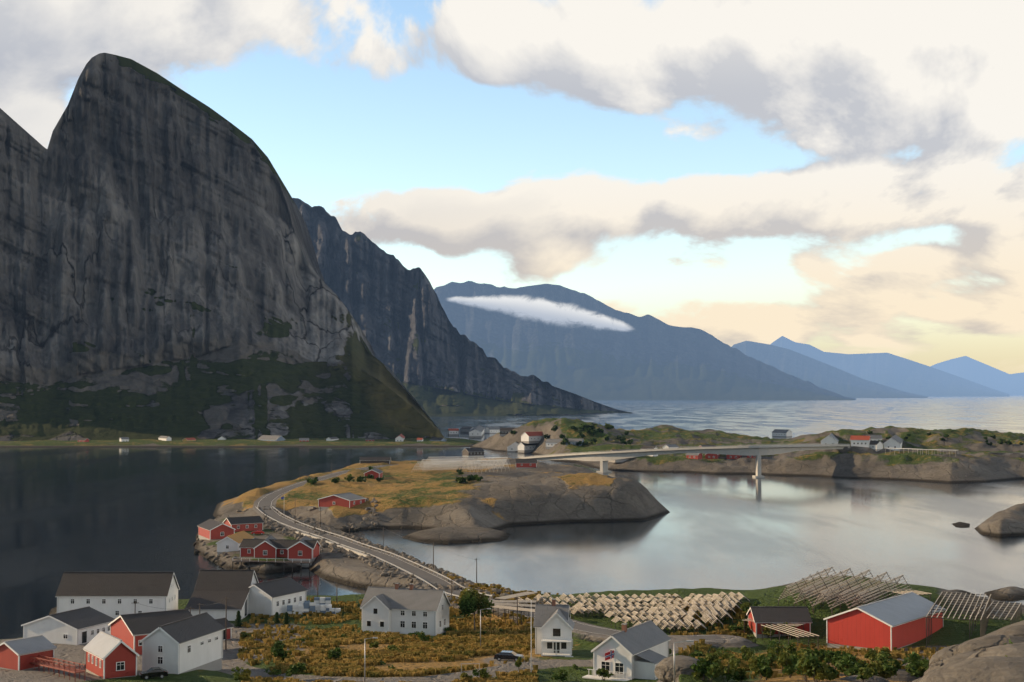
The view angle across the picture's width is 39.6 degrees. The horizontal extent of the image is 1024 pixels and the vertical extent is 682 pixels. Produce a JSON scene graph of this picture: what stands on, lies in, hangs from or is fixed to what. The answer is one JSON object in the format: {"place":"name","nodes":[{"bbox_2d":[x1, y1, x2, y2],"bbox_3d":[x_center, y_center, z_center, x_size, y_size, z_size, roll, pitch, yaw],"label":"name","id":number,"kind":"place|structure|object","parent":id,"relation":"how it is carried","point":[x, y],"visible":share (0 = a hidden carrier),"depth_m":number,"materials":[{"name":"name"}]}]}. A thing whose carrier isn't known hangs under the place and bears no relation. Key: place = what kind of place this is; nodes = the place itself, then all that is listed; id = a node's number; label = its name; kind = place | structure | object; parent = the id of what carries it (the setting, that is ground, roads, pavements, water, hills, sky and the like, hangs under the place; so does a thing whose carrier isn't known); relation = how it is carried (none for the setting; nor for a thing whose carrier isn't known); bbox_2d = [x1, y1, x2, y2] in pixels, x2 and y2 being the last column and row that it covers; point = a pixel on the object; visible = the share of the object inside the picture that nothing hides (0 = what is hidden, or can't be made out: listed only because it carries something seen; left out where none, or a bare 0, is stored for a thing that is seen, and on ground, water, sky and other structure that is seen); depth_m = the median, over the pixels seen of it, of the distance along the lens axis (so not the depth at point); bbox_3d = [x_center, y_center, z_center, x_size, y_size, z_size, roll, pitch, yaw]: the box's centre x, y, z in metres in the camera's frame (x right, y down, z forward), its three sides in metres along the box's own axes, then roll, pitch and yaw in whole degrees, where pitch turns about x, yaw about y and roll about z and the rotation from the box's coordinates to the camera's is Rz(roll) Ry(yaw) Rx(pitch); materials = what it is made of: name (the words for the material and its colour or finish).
{"place":"outdoors","nodes":[
{"label":"outdoors","id":0,"kind":"place"},
{"bbox_2d":[0,53,443,440],"bbox_3d":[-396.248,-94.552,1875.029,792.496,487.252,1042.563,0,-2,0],"label":"mountain peak","id":1,"kind":"structure","parent":0,"point":[160,273],"depth_m":1637.14,"materials":[{"name":"stone"}]},
{"bbox_2d":[293,198,631,416],"bbox_3d":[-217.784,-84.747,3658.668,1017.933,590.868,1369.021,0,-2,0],"label":"mountain ridge","id":2,"kind":"structure","parent":0,"point":[432,359],"depth_m":3416.79,"materials":[{"name":"stone"}]},
{"bbox_2d":[460,426,473,433],"bbox_3d":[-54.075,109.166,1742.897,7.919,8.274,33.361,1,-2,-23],"label":"house","id":3,"kind":"structure","parent":0,"point":[464,429],"depth_m":1740.52,"materials":[{"name":"white paint"}]},
{"bbox_2d":[257,461,723,640],"bbox_3d":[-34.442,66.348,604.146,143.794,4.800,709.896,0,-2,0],"label":"road","id":4,"kind":"structure","parent":0,"point":[266,500],"depth_m":403.90,"materials":[{"name":"grey asphalt"}]},
{"bbox_2d":[255,506,491,596],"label":"causeway guard rails","id":5,"kind":"object","parent":4,"relation":"on","point":[373,555],"visible":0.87,"depth_m":408.32,"materials":[{"name":"silver metal"}]},
{"bbox_2d":[257,467,705,640],"bbox_3d":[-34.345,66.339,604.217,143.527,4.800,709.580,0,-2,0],"label":"road edge line","id":6,"kind":"object","parent":4,"relation":"on","point":[388,563],"visible":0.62,"depth_m":420.38,"materials":[{"name":"white paint"}]},
{"bbox_2d":[271,461,697,635],"bbox_3d":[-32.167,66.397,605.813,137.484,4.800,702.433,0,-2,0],"label":"road edge line","id":7,"kind":"object","parent":4,"relation":"on","point":[428,572],"visible":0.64,"depth_m":398.96,"materials":[{"name":"white paint"}]},
{"bbox_2d":[0,395,1023,638],"bbox_3d":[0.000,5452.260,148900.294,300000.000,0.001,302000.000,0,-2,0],"label":"sea water","id":8,"kind":"structure","parent":0,"point":[105,509],"depth_m":560.74,"materials":[{"name":"black liquid"}]},
{"bbox_2d":[0,438,481,446],"bbox_3d":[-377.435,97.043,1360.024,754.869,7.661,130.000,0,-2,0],"label":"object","id":9,"kind":"object","parent":8,"relation":"on","point":[363,442],"visible":0.65,"depth_m":1321.04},
{"bbox_2d":[77,438,88,441],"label":"house","id":10,"kind":"structure","parent":9,"relation":"on","point":[83,440],"depth_m":1346.38,"materials":[{"name":"red paint"}]},
{"bbox_2d":[119,437,128,441],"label":"house","id":11,"kind":"structure","parent":9,"relation":"on","point":[122,439],"depth_m":1345.71,"materials":[{"name":"white paint"}]},
{"bbox_2d":[158,436,170,440],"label":"house","id":12,"kind":"structure","parent":9,"relation":"on","point":[165,438],"depth_m":1370.23,"materials":[{"name":"white paint"}]},
{"bbox_2d":[183,438,195,440],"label":"house","id":13,"kind":"structure","parent":9,"relation":"on","point":[189,439],"depth_m":1346.95,"materials":[{"name":"paint"}]},
{"bbox_2d":[258,435,285,440],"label":"house","id":14,"kind":"structure","parent":9,"relation":"on","point":[271,438],"depth_m":1362.74,"materials":[{"name":"white paint"}]},
{"bbox_2d":[299,438,308,441],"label":"house","id":15,"kind":"structure","parent":9,"relation":"on","point":[303,439],"depth_m":1344.16,"materials":[{"name":"red paint"}]},
{"bbox_2d":[326,437,338,440],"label":"house","id":16,"kind":"structure","parent":9,"relation":"on","point":[331,438],"depth_m":1363.63,"materials":[{"name":"white paint"}]},
{"bbox_2d":[395,434,404,441],"bbox_3d":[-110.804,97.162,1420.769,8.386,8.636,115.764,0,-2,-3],"label":"house","id":17,"kind":"structure","parent":9,"relation":"on","point":[400,437],"depth_m":1363.46,"materials":[{"name":"white paint"}]},
{"bbox_2d":[430,437,445,440],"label":"house","id":18,"kind":"structure","parent":9,"relation":"on","point":[437,439],"depth_m":1363.27,"materials":[{"name":"grey paint"}]},
{"bbox_2d":[0,418,1023,681],"bbox_3d":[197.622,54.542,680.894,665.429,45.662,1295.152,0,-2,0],"label":"rocky coastal terrain","id":19,"kind":"structure","parent":0,"point":[436,506],"depth_m":549.21,"materials":[{"name":"brown stone"}]},
{"bbox_2d":[0,635,56,670],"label":"red shed","id":20,"kind":"structure","parent":19,"relation":"on","point":[15,654],"depth_m":219.34,"materials":[{"name":"paint"}]},
{"bbox_2d":[30,655,84,681],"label":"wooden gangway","id":21,"kind":"object","parent":19,"relation":"on","point":[58,666],"visible":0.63,"depth_m":211.18,"materials":[{"name":"red paint"}]},
{"bbox_2d":[21,606,114,644],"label":"low white shed","id":22,"kind":"structure","parent":19,"relation":"on","point":[84,625],"depth_m":262.12,"materials":[{"name":"paint"}]},
{"bbox_2d":[83,631,138,678],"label":"red cabin","id":23,"kind":"object","parent":19,"relation":"on","point":[107,655],"visible":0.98,"depth_m":209.69,"materials":[{"name":"paint"}]},
{"bbox_2d":[55,572,179,618],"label":"warehouse","id":24,"kind":"structure","parent":19,"relation":"on","point":[114,595],"depth_m":294.12,"materials":[{"name":"white paint"}]},
{"bbox_2d":[108,609,191,654],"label":"long red house","id":25,"kind":"structure","parent":19,"relation":"on","point":[132,631],"depth_m":245.22,"materials":[{"name":"paint"}]},
{"bbox_2d":[139,667,167,678],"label":"car","id":26,"kind":"object","parent":19,"relation":"on","point":[160,672],"visible":1,"depth_m":207.74,"materials":[{"name":"black paint"}]},
{"bbox_2d":[140,612,225,673],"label":"tall white house","id":27,"kind":"structure","parent":19,"relation":"on","point":[191,643],"depth_m":216.65,"materials":[{"name":"paint"}]},
{"bbox_2d":[197,519,235,539],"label":"cabin","id":28,"kind":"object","parent":19,"relation":"on","point":[210,529],"visible":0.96,"depth_m":462.15,"materials":[{"name":"red paint"}]},
{"bbox_2d":[185,570,258,620],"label":"factory shed","id":29,"kind":"structure","parent":19,"relation":"on","point":[212,587],"depth_m":304.82,"materials":[{"name":"white paint"}]},
{"bbox_2d":[215,618,233,639],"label":"red hut","id":30,"kind":"object","parent":19,"relation":"on","point":[222,621],"visible":0.29,"depth_m":268.63,"materials":[{"name":"paint"}]},
{"bbox_2d":[216,531,254,554],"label":"house","id":31,"kind":"structure","parent":19,"relation":"on","point":[232,542],"depth_m":425.01,"materials":[{"name":"paint"}]},
{"bbox_2d":[222,516,263,531],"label":"cabin","id":32,"kind":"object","parent":19,"relation":"on","point":[248,523],"visible":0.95,"depth_m":487.03,"materials":[{"name":"red paint"}]},
{"bbox_2d":[251,530,263,534],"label":"car","id":33,"kind":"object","parent":19,"relation":"on","point":[261,532],"visible":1,"depth_m":473.81,"materials":[{"name":"red paint"}]},
{"bbox_2d":[233,610,290,626],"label":"conifer trees","id":34,"kind":"object","parent":19,"relation":"on","point":[238,619],"visible":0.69,"depth_m":288.29,"materials":[{"name":"green plant"}]},
{"bbox_2d":[253,535,277,557],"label":"cabin","id":35,"kind":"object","parent":19,"relation":"on","point":[266,548],"depth_m":407.24,"materials":[{"name":"red paint"}]},
{"bbox_2d":[232,558,313,571],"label":"wooden pier","id":36,"kind":"structure","parent":19,"relation":"on","point":[275,561],"depth_m":399.35,"materials":[{"name":"brown paint"}]},
{"bbox_2d":[248,577,307,616],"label":"factory annex","id":37,"kind":"object","parent":19,"relation":"on","point":[271,597],"visible":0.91,"depth_m":306.96,"materials":[{"name":"white paint"}]},
{"bbox_2d":[239,539,320,560],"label":"rorbu row","id":38,"kind":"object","parent":19,"relation":"on","point":[246,546],"visible":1,"depth_m":410.89,"materials":[{"name":"red paint"}]},
{"bbox_2d":[287,535,313,566],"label":"cabin","id":39,"kind":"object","parent":19,"relation":"on","point":[301,550],"depth_m":405.70,"materials":[{"name":"red paint"}]},
{"bbox_2d":[287,597,340,613],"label":"quay fish crates","id":40,"kind":"object","parent":19,"relation":"on","point":[322,604],"visible":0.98,"depth_m":307.34,"materials":[{"name":"white plastic"}]},
{"bbox_2d":[135,465,520,649],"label":"utility poles","id":41,"kind":"object","parent":19,"relation":"on","point":[517,598],"visible":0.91,"depth_m":324.67,"materials":[{"name":"brown wood"}]},
{"bbox_2d":[296,531,366,556],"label":"causeway concrete wall","id":42,"kind":"structure","parent":19,"relation":"on","point":[348,549],"depth_m":428.47,"materials":[{"name":"grey concrete"}]},
{"bbox_2d":[317,492,365,510],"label":"cabin","id":43,"kind":"object","parent":19,"relation":"on","point":[349,499],"visible":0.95,"depth_m":544.19,"materials":[{"name":"paint"}]},
{"bbox_2d":[193,498,539,614],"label":"riprap boulders","id":44,"kind":"object","parent":19,"relation":"on","point":[387,569],"visible":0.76,"depth_m":417.20,"materials":[{"name":"grey stone"}]},
{"bbox_2d":[363,468,382,478],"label":"cabin","id":45,"kind":"object","parent":19,"relation":"on","point":[376,472],"visible":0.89,"depth_m":677.71,"materials":[{"name":"red paint"}]},
{"bbox_2d":[359,457,390,463],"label":"drying rack","id":46,"kind":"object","parent":19,"relation":"on","point":[374,459],"depth_m":839.30,"materials":[{"name":"brown paint"}]},
{"bbox_2d":[360,583,450,635],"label":"long white house","id":47,"kind":"structure","parent":19,"relation":"on","point":[411,609],"depth_m":281.15,"materials":[{"name":"paint"}]},
{"bbox_2d":[281,497,614,677],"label":"flag poles","id":48,"kind":"object","parent":19,"relation":"on","point":[609,655],"visible":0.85,"depth_m":209.12,"materials":[{"name":"white metal"}]},
{"bbox_2d":[448,428,458,435],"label":"house","id":49,"kind":"structure","parent":19,"relation":"on","point":[453,431],"depth_m":1651.79,"materials":[{"name":"white paint"}]},
{"bbox_2d":[461,663,479,677],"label":"meadow swing frame","id":50,"kind":"object","parent":19,"relation":"on","point":[470,663],"visible":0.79,"depth_m":205.00,"materials":[{"name":"brown wood"}]},
{"bbox_2d":[462,448,484,455],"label":"house","id":51,"kind":"structure","parent":19,"relation":"on","point":[473,451],"depth_m":1116.48,"materials":[{"name":"brown paint"}]},
{"bbox_2d":[458,587,494,629],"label":"rowan tree","id":52,"kind":"object","parent":19,"relation":"on","point":[469,601],"visible":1,"depth_m":282.35,"materials":[{"name":"green plant"}]},
{"bbox_2d":[469,426,484,437],"bbox_3d":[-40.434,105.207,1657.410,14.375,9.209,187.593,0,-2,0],"label":"house","id":53,"kind":"structure","parent":19,"relation":"on","point":[477,432],"depth_m":1564.11,"materials":[{"name":"white paint"}]},
{"bbox_2d":[484,427,499,433],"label":"house","id":54,"kind":"structure","parent":19,"relation":"on","point":[489,430],"depth_m":1741.60,"materials":[{"name":"white paint"}]},
{"bbox_2d":[500,427,514,435],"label":"house","id":55,"kind":"structure","parent":19,"relation":"on","point":[504,431],"depth_m":1237.21,"materials":[{"name":"grey paint"}]},
{"bbox_2d":[494,650,523,660],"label":"dark estate car","id":56,"kind":"object","parent":19,"relation":"on","point":[508,655],"visible":0.84,"depth_m":233.72,"materials":[{"name":"grey paint"}]},
{"bbox_2d":[489,592,536,624],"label":"flat fish racks","id":57,"kind":"object","parent":19,"relation":"on","point":[506,603],"visible":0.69,"depth_m":300.01,"materials":[{"name":"brown wood"}]},
{"bbox_2d":[507,442,518,451],"bbox_3d":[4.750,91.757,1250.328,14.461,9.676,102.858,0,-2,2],"label":"house","id":58,"kind":"structure","parent":19,"relation":"on","point":[512,447],"depth_m":1199.39,"materials":[{"name":"white paint"}]},
{"bbox_2d":[515,459,536,468],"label":"red cabin","id":59,"kind":"object","parent":19,"relation":"on","point":[525,463],"visible":1,"depth_m":788.64,"materials":[{"name":"red paint"}]},
{"bbox_2d":[517,442,536,452],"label":"house","id":60,"kind":"structure","parent":19,"relation":"on","point":[524,448],"depth_m":1176.34,"materials":[{"name":"white paint"}]},
{"bbox_2d":[364,608,693,681],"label":"street lamps","id":61,"kind":"object","parent":19,"relation":"on","point":[480,645],"visible":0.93,"depth_m":202.79,"materials":[{"name":"silver metal"}]},
{"bbox_2d":[521,431,542,443],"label":"house","id":62,"kind":"structure","parent":19,"relation":"on","point":[530,437],"depth_m":1176.99,"materials":[{"name":"white paint"}]},
{"bbox_2d":[533,599,574,656],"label":"white villa","id":63,"kind":"object","parent":19,"relation":"on","point":[554,624],"visible":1,"depth_m":241.48,"materials":[{"name":"paint"}]},
{"bbox_2d":[545,439,562,448],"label":"house","id":64,"kind":"structure","parent":19,"relation":"on","point":[550,443],"depth_m":1127.94,"materials":[{"name":"white paint"}]},
{"bbox_2d":[566,438,583,445],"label":"house","id":65,"kind":"structure","parent":19,"relation":"on","point":[573,441],"depth_m":1096.36,"materials":[{"name":"grey paint"}]},
{"bbox_2d":[237,572,949,681],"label":"shrubs","id":66,"kind":"object","parent":19,"relation":"on","point":[464,644],"visible":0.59,"depth_m":251.17,"materials":[{"name":"green plant"}]},
{"bbox_2d":[231,581,1012,681],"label":"shrubs","id":67,"kind":"object","parent":19,"relation":"on","point":[808,662],"visible":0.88,"depth_m":167.22,"materials":[{"name":"green plant"}]},
{"bbox_2d":[608,449,636,462],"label":"house","id":68,"kind":"structure","parent":19,"relation":"on","point":[620,460],"depth_m":936.76,"materials":[{"name":"grey paint"}]},
{"bbox_2d":[582,620,670,680],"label":"white house","id":69,"kind":"structure","parent":19,"relation":"on","point":[641,650],"depth_m":209.91,"materials":[{"name":"paint"}]},
{"bbox_2d":[516,592,749,634],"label":"fish drying rack","id":70,"kind":"object","parent":19,"relation":"on","point":[715,607],"visible":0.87,"depth_m":290.54,"materials":[{"name":"brown wood"}]},
{"bbox_2d":[640,446,657,456],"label":"house","id":71,"kind":"structure","parent":19,"relation":"on","point":[646,447],"depth_m":951.87,"materials":[{"name":"white paint"}]},
{"bbox_2d":[307,423,1022,483],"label":"island bushes","id":72,"kind":"object","parent":19,"relation":"on","point":[588,429],"visible":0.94,"depth_m":999.24,"materials":[{"name":"green plant"}]},
{"bbox_2d":[663,444,678,453],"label":"house","id":73,"kind":"structure","parent":19,"relation":"on","point":[671,445],"depth_m":1035.30,"materials":[{"name":"white paint"}]},
{"bbox_2d":[414,448,956,472],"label":"distant fish racks","id":74,"kind":"object","parent":19,"relation":"on","point":[444,463],"visible":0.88,"depth_m":796.48,"materials":[{"name":"white"}]},
{"bbox_2d":[519,443,852,477],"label":"bridge","id":75,"kind":"structure","parent":19,"relation":"on","point":[757,451],"depth_m":867.47,"materials":[{"name":"concrete"}]},
{"bbox_2d":[685,453,702,458],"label":"house","id":76,"kind":"structure","parent":19,"relation":"on","point":[693,455],"depth_m":913.25,"materials":[{"name":"red paint"}]},
{"bbox_2d":[705,453,719,458],"bbox_3d":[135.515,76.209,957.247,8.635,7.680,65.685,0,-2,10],"label":"house","id":77,"kind":"structure","parent":19,"relation":"on","point":[712,456],"depth_m":925.37,"materials":[{"name":"red paint"}]},
{"bbox_2d":[727,455,741,459],"bbox_3d":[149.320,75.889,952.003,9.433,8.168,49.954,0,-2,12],"label":"house","id":78,"kind":"structure","parent":19,"relation":"on","point":[729,457],"depth_m":927.97,"materials":[{"name":"red paint"}]},
{"bbox_2d":[746,606,812,637],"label":"dark shed","id":79,"kind":"structure","parent":19,"relation":"on","point":[759,616],"depth_m":263.58,"materials":[{"name":"red paint"}]},
{"bbox_2d":[772,429,791,436],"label":"house","id":80,"kind":"structure","parent":19,"relation":"on","point":[781,433],"depth_m":1609.64,"materials":[{"name":"white paint"}]},
{"bbox_2d":[821,433,838,443],"bbox_3d":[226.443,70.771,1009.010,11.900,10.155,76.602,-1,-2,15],"label":"house","id":81,"kind":"structure","parent":19,"relation":"on","point":[831,438],"depth_m":972.59,"materials":[{"name":"white paint"}]},
{"bbox_2d":[654,625,1023,681],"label":"rounded knoll outcrops","id":82,"kind":"object","parent":19,"relation":"on","point":[982,659],"visible":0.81,"depth_m":84.50,"materials":[{"name":"grey stone"}]},
{"bbox_2d":[778,566,911,615],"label":"fish drying rack","id":83,"kind":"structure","parent":19,"relation":"on","point":[831,590],"depth_m":276.31,"materials":[{"name":"brown wood"}]},
{"bbox_2d":[850,435,870,447],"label":"house","id":84,"kind":"structure","parent":19,"relation":"on","point":[859,441],"depth_m":905.27,"materials":[{"name":"white paint"}]},
{"bbox_2d":[866,435,882,440],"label":"house","id":85,"kind":"structure","parent":19,"relation":"on","point":[876,437],"depth_m":970.35,"materials":[{"name":"white paint"}]},
{"bbox_2d":[870,440,883,451],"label":"house","id":86,"kind":"structure","parent":19,"relation":"on","point":[876,446],"depth_m":903.16,"materials":[{"name":"white paint"}]},
{"bbox_2d":[744,588,1021,648],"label":"fish drying racks","id":87,"kind":"object","parent":19,"relation":"on","point":[978,611],"visible":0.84,"depth_m":259.16,"materials":[{"name":"grey wood"}]},
{"bbox_2d":[823,592,945,650],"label":"red barn","id":88,"kind":"structure","parent":19,"relation":"on","point":[898,621],"depth_m":249.51,"materials":[{"name":"paint"}]},
{"bbox_2d":[883,434,902,450],"bbox_3d":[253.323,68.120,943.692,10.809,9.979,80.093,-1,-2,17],"label":"house","id":89,"kind":"structure","parent":19,"relation":"on","point":[897,441],"depth_m":906.30,"materials":[{"name":"white paint"}]},
{"bbox_2d":[0,0,1023,373],"label":"sky","id":90,"kind":"structure","parent":0,"point":[833,176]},
{"bbox_2d":[448,296,630,330],"bbox_3d":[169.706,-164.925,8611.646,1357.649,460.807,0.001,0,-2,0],"label":"cloud","id":91,"kind":"structure","parent":0,"point":[544,310],"depth_m":8612.36,"materials":[{"name":"white"}]},
{"bbox_2d":[434,281,855,399],"bbox_3d":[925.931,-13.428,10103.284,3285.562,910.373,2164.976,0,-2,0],"label":"mountain range","id":92,"kind":"structure","parent":0,"point":[647,357],"depth_m":10100.13,"materials":[{"name":"blue stone"}]},
{"bbox_2d":[732,341,927,397],"bbox_3d":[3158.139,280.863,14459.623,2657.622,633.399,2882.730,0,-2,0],"label":"mountain range","id":93,"kind":"structure","parent":0,"point":[820,374],"depth_m":14876.17,"materials":[{"name":"blue stone"}]},
{"bbox_2d":[770,336,1009,396],"bbox_3d":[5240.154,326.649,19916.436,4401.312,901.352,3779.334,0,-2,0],"label":"mountain range","id":94,"kind":"structure","parent":0,"point":[899,373],"depth_m":20587.28,"materials":[{"name":"blue stone"}]},
{"bbox_2d":[930,356,1023,394],"bbox_3d":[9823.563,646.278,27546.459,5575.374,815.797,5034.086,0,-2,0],"label":"mountain range","id":95,"kind":"structure","parent":0,"point":[972,370],"depth_m":28555.22,"materials":[{"name":"blue stone"}]}
]}

